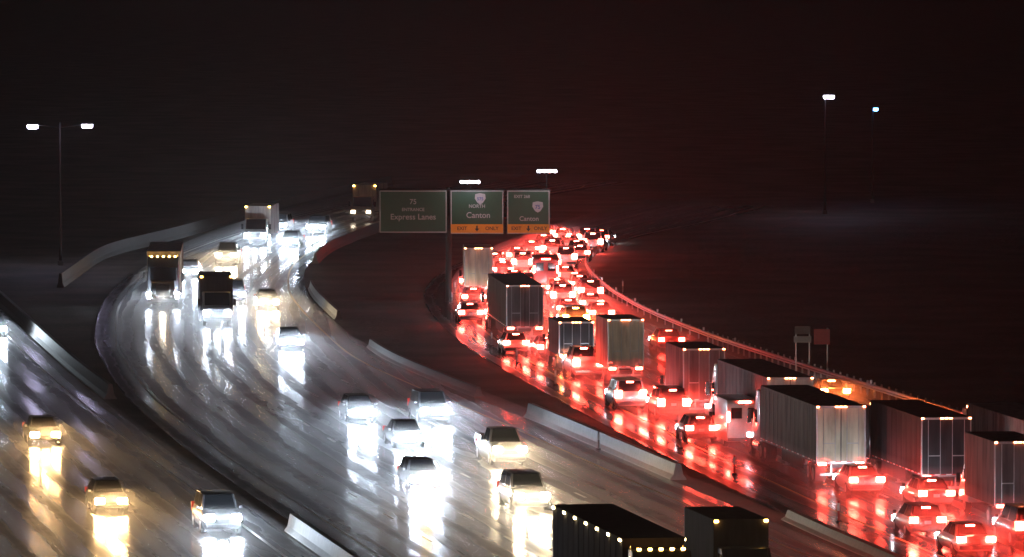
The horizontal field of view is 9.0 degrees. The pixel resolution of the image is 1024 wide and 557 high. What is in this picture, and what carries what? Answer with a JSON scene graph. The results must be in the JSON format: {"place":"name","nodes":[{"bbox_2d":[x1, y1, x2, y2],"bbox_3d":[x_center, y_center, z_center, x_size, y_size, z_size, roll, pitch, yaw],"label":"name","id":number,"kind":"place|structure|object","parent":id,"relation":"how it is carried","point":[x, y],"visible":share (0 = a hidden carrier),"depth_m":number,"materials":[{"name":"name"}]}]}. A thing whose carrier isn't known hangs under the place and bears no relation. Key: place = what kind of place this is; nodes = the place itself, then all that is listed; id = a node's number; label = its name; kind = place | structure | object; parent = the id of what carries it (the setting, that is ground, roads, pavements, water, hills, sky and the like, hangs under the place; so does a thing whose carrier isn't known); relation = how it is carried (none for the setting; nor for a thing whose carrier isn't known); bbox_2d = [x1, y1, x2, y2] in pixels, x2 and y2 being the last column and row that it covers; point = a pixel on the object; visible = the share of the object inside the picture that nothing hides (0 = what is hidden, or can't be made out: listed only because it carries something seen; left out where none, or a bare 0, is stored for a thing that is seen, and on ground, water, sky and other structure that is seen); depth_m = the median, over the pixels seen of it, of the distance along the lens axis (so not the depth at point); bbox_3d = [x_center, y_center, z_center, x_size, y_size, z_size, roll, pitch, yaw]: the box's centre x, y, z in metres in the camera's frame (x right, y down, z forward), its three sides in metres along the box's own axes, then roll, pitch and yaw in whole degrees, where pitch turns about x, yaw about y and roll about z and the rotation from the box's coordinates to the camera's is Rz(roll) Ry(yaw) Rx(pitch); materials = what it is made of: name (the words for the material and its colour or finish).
{"place":"outdoors","nodes":[
{"label":"outdoors","id":0,"kind":"place"},
{"bbox_2d":[0,310,316,556],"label":"ramp road","id":1,"kind":"structure","parent":0,"point":[42,514],"depth_m":334.32,"materials":[{"name":"grey asphalt"}]},
{"bbox_2d":[0,314,7,335],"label":"sedan","id":2,"kind":"object","parent":1,"relation":"on","point":[3,329],"visible":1,"depth_m":458.58,"materials":[{"name":"grey paint"}]},
{"bbox_2d":[22,415,61,443],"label":"sedan","id":3,"kind":"object","parent":1,"relation":"on","point":[40,428],"visible":1,"depth_m":361.62,"materials":[{"name":"grey paint"}]},
{"bbox_2d":[85,477,128,511],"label":"hatchback","id":4,"kind":"object","parent":1,"relation":"on","point":[104,492],"visible":1,"depth_m":319.02,"materials":[{"name":"grey paint"}]},
{"bbox_2d":[7,334,286,556],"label":"edge marking","id":5,"kind":"object","parent":1,"relation":"on","point":[158,463],"visible":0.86,"depth_m":364.77,"materials":[{"name":"white paint"}]},
{"bbox_2d":[191,489,241,532],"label":"sport utility vehicle","id":6,"kind":"object","parent":1,"relation":"on","point":[214,508],"visible":1,"depth_m":307.83,"materials":[{"name":"grey paint"}]},
{"bbox_2d":[57,176,392,287],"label":"concrete barrier","id":7,"kind":"structure","parent":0,"point":[78,268],"depth_m":610.54,"materials":[{"name":"concrete"}]},
{"bbox_2d":[95,182,856,556],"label":"southbound road","id":8,"kind":"structure","parent":0,"point":[443,524],"depth_m":372.93,"materials":[{"name":"grey asphalt"}]},
{"bbox_2d":[143,242,183,306],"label":"semi truck","id":9,"kind":"object","parent":8,"relation":"on","point":[165,275],"visible":1,"depth_m":495.39,"materials":[{"name":"metal"}]},
{"bbox_2d":[183,259,201,277],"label":"sedan","id":10,"kind":"object","parent":8,"relation":"on","point":[192,267],"visible":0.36,"depth_m":536.97,"materials":[{"name":"grey paint"}]},
{"bbox_2d":[198,271,235,325],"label":"box truck","id":11,"kind":"object","parent":8,"relation":"on","point":[216,301],"visible":1,"depth_m":470.76,"materials":[{"name":"metal"}]},
{"bbox_2d":[214,242,241,264],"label":"pickup truck","id":12,"kind":"object","parent":8,"relation":"on","point":[228,252],"visible":1,"depth_m":557.53,"materials":[{"name":"grey paint"}]},
{"bbox_2d":[233,278,247,303],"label":"sport utility vehicle","id":13,"kind":"object","parent":8,"relation":"on","point":[239,293],"visible":0.5,"depth_m":498.68,"materials":[{"name":"black paint"}]},
{"bbox_2d":[241,203,278,245],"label":"box truck","id":14,"kind":"object","parent":8,"relation":"on","point":[261,222],"visible":1,"depth_m":593.53,"materials":[{"name":"metal"}]},
{"bbox_2d":[253,289,280,308],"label":"sedan","id":15,"kind":"object","parent":8,"relation":"on","point":[266,298],"visible":1,"depth_m":491.59,"materials":[{"name":"grey paint"}]},
{"bbox_2d":[114,186,450,556],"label":"edge marking","id":16,"kind":"object","parent":8,"relation":"on","point":[188,426],"visible":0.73,"depth_m":375.14,"materials":[{"name":"white paint"}]},
{"bbox_2d":[279,213,293,230],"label":"sport utility vehicle","id":17,"kind":"object","parent":8,"relation":"on","point":[286,221],"visible":0.45,"depth_m":617.98,"materials":[{"name":"grey paint"}]},
{"bbox_2d":[274,327,304,349],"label":"sedan","id":18,"kind":"object","parent":8,"relation":"on","point":[288,337],"visible":1,"depth_m":443.80,"materials":[{"name":"grey paint"}]},
{"bbox_2d":[149,212,432,541],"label":"lane marking","id":19,"kind":"object","parent":8,"relation":"on","point":[163,356],"visible":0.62,"depth_m":364.00,"materials":[{"name":"white paint"}]},
{"bbox_2d":[279,230,304,246],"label":"sedan","id":20,"kind":"object","parent":8,"relation":"on","point":[292,237],"visible":1,"depth_m":589.88,"materials":[{"name":"grey paint"}]},
{"bbox_2d":[306,215,331,234],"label":"sport utility vehicle","id":21,"kind":"object","parent":8,"relation":"on","point":[319,223],"visible":1,"depth_m":613.78,"materials":[{"name":"black paint"}]},
{"bbox_2d":[186,217,515,541],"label":"lane marking","id":22,"kind":"object","parent":8,"relation":"on","point":[329,438],"visible":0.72,"depth_m":375.91,"materials":[{"name":"white paint"}]},
{"bbox_2d":[338,393,376,421],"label":"hatchback","id":23,"kind":"object","parent":8,"relation":"on","point":[355,405],"visible":1,"depth_m":377.96,"materials":[{"name":"black paint"}]},
{"bbox_2d":[349,182,386,221],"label":"box truck","id":24,"kind":"object","parent":8,"relation":"on","point":[364,204],"visible":0.89,"depth_m":642.65,"materials":[{"name":"metal"}]},
{"bbox_2d":[231,222,552,518],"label":"lane marking","id":25,"kind":"object","parent":8,"relation":"on","point":[365,422],"visible":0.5,"depth_m":399.61,"materials":[{"name":"white paint"}]},
{"bbox_2d":[382,418,425,447],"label":"sedan","id":26,"kind":"object","parent":8,"relation":"on","point":[402,431],"visible":1,"depth_m":359.16,"materials":[{"name":"grey paint"}]},
{"bbox_2d":[396,456,441,488],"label":"hatchback","id":27,"kind":"object","parent":8,"relation":"on","point":[417,471],"visible":1,"depth_m":332.05,"materials":[{"name":"grey paint"}]},
{"bbox_2d":[252,222,586,497],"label":"lane marking","id":28,"kind":"object","parent":8,"relation":"on","point":[271,324],"visible":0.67,"depth_m":412.16,"materials":[{"name":"white paint"}]},
{"bbox_2d":[407,388,450,422],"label":"sport utility vehicle","id":29,"kind":"object","parent":8,"relation":"on","point":[427,404],"visible":0.98,"depth_m":377.15,"materials":[{"name":"grey paint"}]},
{"bbox_2d":[475,426,526,465],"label":"pickup truck","id":30,"kind":"object","parent":8,"relation":"on","point":[499,444],"visible":1,"depth_m":347.31,"materials":[{"name":"grey paint"}]},
{"bbox_2d":[496,469,549,510],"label":"sport utility vehicle","id":31,"kind":"object","parent":8,"relation":"on","point":[520,487],"visible":1,"depth_m":319.85,"materials":[{"name":"grey paint"}]},
{"bbox_2d":[287,186,810,556],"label":"edge marking","id":32,"kind":"object","parent":8,"relation":"on","point":[304,312],"visible":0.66,"depth_m":389.45,"materials":[{"name":"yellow paint"}]},
{"bbox_2d":[552,503,690,556],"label":"semi truck","id":33,"kind":"object","parent":8,"relation":"on","point":[596,530],"visible":1,"depth_m":267.34,"materials":[{"name":"metal"}]},
{"bbox_2d":[684,506,770,556],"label":"box truck","id":34,"kind":"object","parent":8,"relation":"on","point":[723,531],"visible":1,"depth_m":275.19,"materials":[{"name":"metal"}]},
{"bbox_2d":[0,0,1023,556],"bbox_3d":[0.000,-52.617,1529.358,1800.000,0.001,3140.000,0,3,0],"label":"ground","id":35,"kind":"structure","parent":0,"point":[908,280],"depth_m":852.18,"materials":[{"name":"black plant"}]},
{"bbox_2d":[0,291,116,398],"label":"concrete barrier","id":36,"kind":"object","parent":35,"relation":"on","point":[84,373],"visible":1,"depth_m":434.47,"materials":[{"name":"grey concrete"}]},
{"bbox_2d":[27,123,92,264],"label":"street lamp","id":37,"kind":"object","parent":35,"relation":"on","point":[35,126],"visible":1,"depth_m":557.71,"materials":[{"name":"metal"}]},
{"bbox_2d":[284,513,358,556],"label":"concrete barrier","id":38,"kind":"object","parent":35,"relation":"on","point":[316,540],"visible":1,"depth_m":299.65,"materials":[{"name":"grey concrete"}]},
{"bbox_2d":[308,280,342,319],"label":"concrete barrier","id":39,"kind":"object","parent":35,"relation":"on","point":[325,304],"visible":1,"depth_m":494.12,"materials":[{"name":"grey concrete"}]},
{"bbox_2d":[312,222,378,263],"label":"concrete barrier","id":40,"kind":"object","parent":35,"relation":"on","point":[321,253],"visible":0.94,"depth_m":593.76,"materials":[{"name":"grey concrete"}]},
{"bbox_2d":[366,339,483,396],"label":"concrete barrier","id":41,"kind":"object","parent":35,"relation":"on","point":[418,368],"visible":1,"depth_m":417.57,"materials":[{"name":"grey concrete"}]},
{"bbox_2d":[378,187,550,301],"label":"sign gantry","id":42,"kind":"object","parent":35,"relation":"on","point":[448,264],"visible":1,"depth_m":500.95,"materials":[{"name":"metal"}]},
{"bbox_2d":[379,190,446,232],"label":"highway sign","id":43,"kind":"object","parent":42,"relation":"attached to","point":[412,211],"visible":1,"depth_m":500.29,"materials":[{"name":"green metal"}]},
{"bbox_2d":[450,190,503,233],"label":"highway sign","id":44,"kind":"object","parent":42,"relation":"attached to","point":[476,211],"visible":1,"depth_m":500.29,"materials":[{"name":"green metal"}]},
{"bbox_2d":[507,190,549,233],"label":"highway sign","id":45,"kind":"object","parent":42,"relation":"attached to","point":[528,211],"visible":1,"depth_m":500.30,"materials":[{"name":"green metal"}]},
{"bbox_2d":[524,403,685,479],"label":"concrete barrier","id":46,"kind":"object","parent":35,"relation":"on","point":[665,467],"visible":1,"depth_m":356.57,"materials":[{"name":"grey concrete"}]},
{"bbox_2d":[585,233,961,413],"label":"guardrail","id":47,"kind":"object","parent":35,"relation":"on","point":[733,342],"visible":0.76,"depth_m":434.34,"materials":[{"name":"metal"}]},
{"bbox_2d":[794,326,810,373],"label":"roadside sign","id":48,"kind":"object","parent":35,"relation":"on","point":[802,330],"visible":0.88,"depth_m":419.64,"materials":[{"name":"metal"}]},
{"bbox_2d":[814,328,829,367],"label":"roadside sign","id":49,"kind":"object","parent":35,"relation":"on","point":[821,336],"visible":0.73,"depth_m":419.64,"materials":[{"name":"metal"}]},
{"bbox_2d":[822,94,834,213],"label":"street lamp","id":50,"kind":"object","parent":35,"relation":"on","point":[828,96],"visible":1,"depth_m":660.53,"materials":[{"name":"metal"}]},
{"bbox_2d":[781,509,903,556],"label":"concrete barrier","id":51,"kind":"object","parent":35,"relation":"on","point":[831,534],"visible":1,"depth_m":303.36,"materials":[{"name":"grey concrete"}]},
{"bbox_2d":[870,106,877,202],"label":"street lamp","id":52,"kind":"object","parent":35,"relation":"on","point":[872,199],"visible":1,"depth_m":688.09,"materials":[{"name":"metal"}]},
{"bbox_2d":[424,206,1023,556],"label":"northbound road","id":53,"kind":"structure","parent":0,"point":[872,508],"depth_m":366.19,"materials":[{"name":"asphalt"}]},
{"bbox_2d":[454,302,482,322],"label":"sedan","id":54,"kind":"object","parent":53,"relation":"on","point":[468,311],"visible":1,"depth_m":474.09,"materials":[{"name":"silver paint"}]},
{"bbox_2d":[459,287,485,306],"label":"sedan","id":55,"kind":"object","parent":53,"relation":"on","point":[470,294],"visible":0.76,"depth_m":494.50,"materials":[{"name":"grey paint"}]},
{"bbox_2d":[459,244,493,294],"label":"box truck","id":56,"kind":"object","parent":53,"relation":"on","point":[477,263],"visible":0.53,"depth_m":503.64,"materials":[{"name":"metal"}]},
{"bbox_2d":[493,251,508,264],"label":"hatchback","id":57,"kind":"object","parent":53,"relation":"on","point":[498,255],"visible":0.15,"depth_m":548.98,"materials":[{"name":"grey paint"}]},
{"bbox_2d":[493,260,515,272],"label":"sedan","id":58,"kind":"object","parent":53,"relation":"on","point":[500,266],"visible":0.41,"depth_m":535.54,"materials":[{"name":"silver paint"}]},
{"bbox_2d":[481,273,543,341],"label":"semi truck","id":59,"kind":"object","parent":53,"relation":"on","point":[514,301],"visible":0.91,"depth_m":449.88,"materials":[{"name":"metal"}]},
{"bbox_2d":[497,331,528,353],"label":"hatchback","id":60,"kind":"object","parent":53,"relation":"on","point":[511,340],"visible":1,"depth_m":438.03,"materials":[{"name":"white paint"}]},
{"bbox_2d":[506,246,530,259],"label":"hatchback","id":61,"kind":"object","parent":53,"relation":"on","point":[510,251],"visible":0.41,"depth_m":558.98,"materials":[{"name":"white paint"}]},
{"bbox_2d":[511,250,532,270],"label":"sport utility vehicle","id":62,"kind":"object","parent":53,"relation":"on","point":[522,259],"visible":0.36,"depth_m":543.78,"materials":[{"name":"white paint"}]},
{"bbox_2d":[522,240,542,252],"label":"sedan","id":63,"kind":"object","parent":53,"relation":"on","point":[533,245],"visible":0.3,"depth_m":571.50,"materials":[{"name":"grey paint"}]},
{"bbox_2d":[529,335,546,357],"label":"sedan","id":64,"kind":"object","parent":53,"relation":"on","point":[538,346],"visible":0.52,"depth_m":434.66,"materials":[{"name":"grey paint"}]},
{"bbox_2d":[529,255,558,284],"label":"cargo van","id":65,"kind":"object","parent":53,"relation":"on","point":[542,268],"visible":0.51,"depth_m":516.67,"materials":[{"name":"red paint"}]},
{"bbox_2d":[534,234,554,243],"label":"sedan","id":66,"kind":"object","parent":53,"relation":"on","point":[541,237],"visible":0.16,"depth_m":583.66,"materials":[{"name":"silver paint"}]},
{"bbox_2d":[542,277,565,296],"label":"sedan","id":67,"kind":"object","parent":53,"relation":"on","point":[552,279],"visible":0.33,"depth_m":508.87,"materials":[{"name":"beige paint"}]},
{"bbox_2d":[541,238,567,253],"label":"sport utility vehicle","id":68,"kind":"object","parent":53,"relation":"on","point":[551,244],"visible":0.35,"depth_m":566.84,"materials":[{"name":"silver paint"}]},
{"bbox_2d":[545,282,575,306],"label":"sport utility vehicle","id":69,"kind":"object","parent":53,"relation":"on","point":[559,289],"visible":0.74,"depth_m":493.96,"materials":[{"name":"white paint"}]},
{"bbox_2d":[551,297,578,316],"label":"hatchback","id":70,"kind":"object","parent":53,"relation":"on","point":[560,301],"visible":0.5,"depth_m":479.20,"materials":[{"name":"silver paint"}]},
{"bbox_2d":[553,227,577,237],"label":"hatchback","id":71,"kind":"object","parent":53,"relation":"on","point":[559,232],"visible":0.33,"depth_m":594.91,"materials":[{"name":"white paint"}]},
{"bbox_2d":[554,245,579,267],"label":"sport utility vehicle","id":72,"kind":"object","parent":53,"relation":"on","point":[568,254],"visible":0.69,"depth_m":552.79,"materials":[{"name":"white paint"}]},
{"bbox_2d":[542,317,593,368],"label":"box truck","id":73,"kind":"object","parent":53,"relation":"on","point":[564,334],"visible":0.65,"depth_m":422.37,"materials":[{"name":"metal"}]},
{"bbox_2d":[558,265,577,280],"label":"sedan","id":74,"kind":"object","parent":53,"relation":"on","point":[565,271],"visible":0.28,"depth_m":527.53,"materials":[{"name":"white paint"}]},
{"bbox_2d":[556,304,589,319],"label":"sport utility vehicle","id":75,"kind":"object","parent":53,"relation":"on","point":[573,310],"visible":0.33,"depth_m":464.05,"materials":[{"name":"beige paint"}]},
{"bbox_2d":[565,273,587,290],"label":"hatchback","id":76,"kind":"object","parent":53,"relation":"on","point":[573,278],"visible":0.19,"depth_m":513.08,"materials":[{"name":"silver paint"}]},
{"bbox_2d":[562,345,602,377],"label":"pickup truck","id":77,"kind":"object","parent":53,"relation":"on","point":[578,359],"visible":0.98,"depth_m":415.08,"materials":[{"name":"white paint"}]},
{"bbox_2d":[574,244,592,261],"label":"hatchback","id":78,"kind":"object","parent":53,"relation":"on","point":[583,249],"visible":0.58,"depth_m":562.87,"materials":[{"name":"white paint"}]},
{"bbox_2d":[573,278,602,299],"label":"sport utility vehicle","id":79,"kind":"object","parent":53,"relation":"on","point":[589,285],"visible":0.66,"depth_m":499.95,"materials":[{"name":"grey paint"}]},
{"bbox_2d":[576,227,599,238],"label":"sport utility vehicle","id":80,"kind":"object","parent":53,"relation":"on","point":[581,232],"visible":0.15,"depth_m":588.89,"materials":[{"name":"black paint"}]},
{"bbox_2d":[574,292,603,306],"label":"sedan","id":81,"kind":"object","parent":53,"relation":"on","point":[584,298],"visible":0.39,"depth_m":487.65,"materials":[{"name":"white paint"}]},
{"bbox_2d":[583,231,607,251],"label":"sport utility vehicle","id":82,"kind":"object","parent":53,"relation":"on","point":[592,238],"visible":0.71,"depth_m":579.84,"materials":[{"name":"white paint"}]},
{"bbox_2d":[586,302,614,320],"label":"sedan","id":83,"kind":"object","parent":53,"relation":"on","point":[593,309],"visible":0.47,"depth_m":474.54,"materials":[{"name":"grey paint"}]},
{"bbox_2d":[600,229,615,244],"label":"sedan","id":84,"kind":"object","parent":53,"relation":"on","point":[608,233],"visible":0.45,"depth_m":593.71,"materials":[{"name":"black paint"}]},
{"bbox_2d":[589,314,643,381],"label":"box truck","id":85,"kind":"object","parent":53,"relation":"on","point":[619,344],"visible":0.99,"depth_m":409.85,"materials":[{"name":"metal"}]},
{"bbox_2d":[604,377,646,409],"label":"sport utility vehicle","id":86,"kind":"object","parent":53,"relation":"on","point":[625,391],"visible":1,"depth_m":387.07,"materials":[{"name":"white paint"}]},
{"bbox_2d":[649,328,684,350],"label":"sedan","id":87,"kind":"object","parent":53,"relation":"on","point":[659,338],"visible":0.75,"depth_m":442.65,"materials":[{"name":"red paint"}]},
{"bbox_2d":[646,385,689,417],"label":"sport utility vehicle","id":88,"kind":"object","parent":53,"relation":"on","point":[668,400],"visible":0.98,"depth_m":380.09,"materials":[{"name":"red paint"}]},
{"bbox_2d":[660,342,724,415],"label":"box truck","id":89,"kind":"object","parent":53,"relation":"on","point":[689,367],"visible":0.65,"depth_m":380.84,"materials":[{"name":"metal"}]},
{"bbox_2d":[675,413,714,441],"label":"hatchback","id":90,"kind":"object","parent":53,"relation":"on","point":[695,425],"visible":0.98,"depth_m":362.19,"materials":[{"name":"grey paint"}]},
{"bbox_2d":[455,213,943,556],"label":"edge marking","id":91,"kind":"object","parent":53,"relation":"on","point":[697,446],"visible":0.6,"depth_m":354.81,"materials":[{"name":"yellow paint"}]},
{"bbox_2d":[709,394,754,446],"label":"cargo van","id":92,"kind":"object","parent":53,"relation":"on","point":[728,413],"visible":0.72,"depth_m":358.43,"materials":[{"name":"white paint"}]},
{"bbox_2d":[704,359,813,414],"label":"semi truck","id":93,"kind":"object","parent":53,"relation":"on","point":[748,377],"visible":0.3,"depth_m":363.99,"materials":[{"name":"metal"}]},
{"bbox_2d":[746,385,865,482],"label":"semi truck","id":94,"kind":"object","parent":53,"relation":"on","point":[800,425],"visible":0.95,"depth_m":337.92,"materials":[{"name":"metal"}]},
{"bbox_2d":[814,378,849,398],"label":"sedan","id":95,"kind":"object","parent":53,"relation":"on","point":[836,386],"visible":0.44,"depth_m":392.70,"materials":[{"name":"grey paint"}]},
{"bbox_2d":[833,463,884,493],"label":"sedan","id":96,"kind":"object","parent":53,"relation":"on","point":[848,477],"visible":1,"depth_m":328.75,"materials":[{"name":"silver paint"}]},
{"bbox_2d":[866,400,971,495],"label":"semi truck","id":97,"kind":"object","parent":53,"relation":"on","point":[911,439],"visible":0.66,"depth_m":328.95,"materials":[{"name":"metal"}]},
{"bbox_2d":[892,502,945,535],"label":"hatchback","id":98,"kind":"object","parent":53,"relation":"on","point":[908,518],"visible":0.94,"depth_m":305.30,"materials":[{"name":"black paint"}]},
{"bbox_2d":[900,476,954,507],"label":"sedan","id":99,"kind":"object","parent":53,"relation":"on","point":[934,489],"visible":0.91,"depth_m":320.81,"materials":[{"name":"black paint"}]},
{"bbox_2d":[935,521,995,555],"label":"sedan","id":100,"kind":"object","parent":53,"relation":"on","point":[955,537],"visible":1,"depth_m":296.32,"materials":[{"name":"red paint"}]},
{"bbox_2d":[956,431,1023,523],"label":"box truck","id":101,"kind":"object","parent":53,"relation":"on","point":[993,472],"visible":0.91,"depth_m":311.96,"materials":[{"name":"metal"}]},
{"bbox_2d":[961,402,1023,433],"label":"semi truck","id":102,"kind":"object","parent":53,"relation":"on","point":[1005,416],"visible":0.2,"depth_m":331.80,"materials":[{"name":"metal"}]},
{"bbox_2d":[992,503,1023,544],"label":"sport utility vehicle","id":103,"kind":"object","parent":53,"relation":"on","point":[1008,522],"visible":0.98,"depth_m":301.63,"materials":[{"name":"black paint"}]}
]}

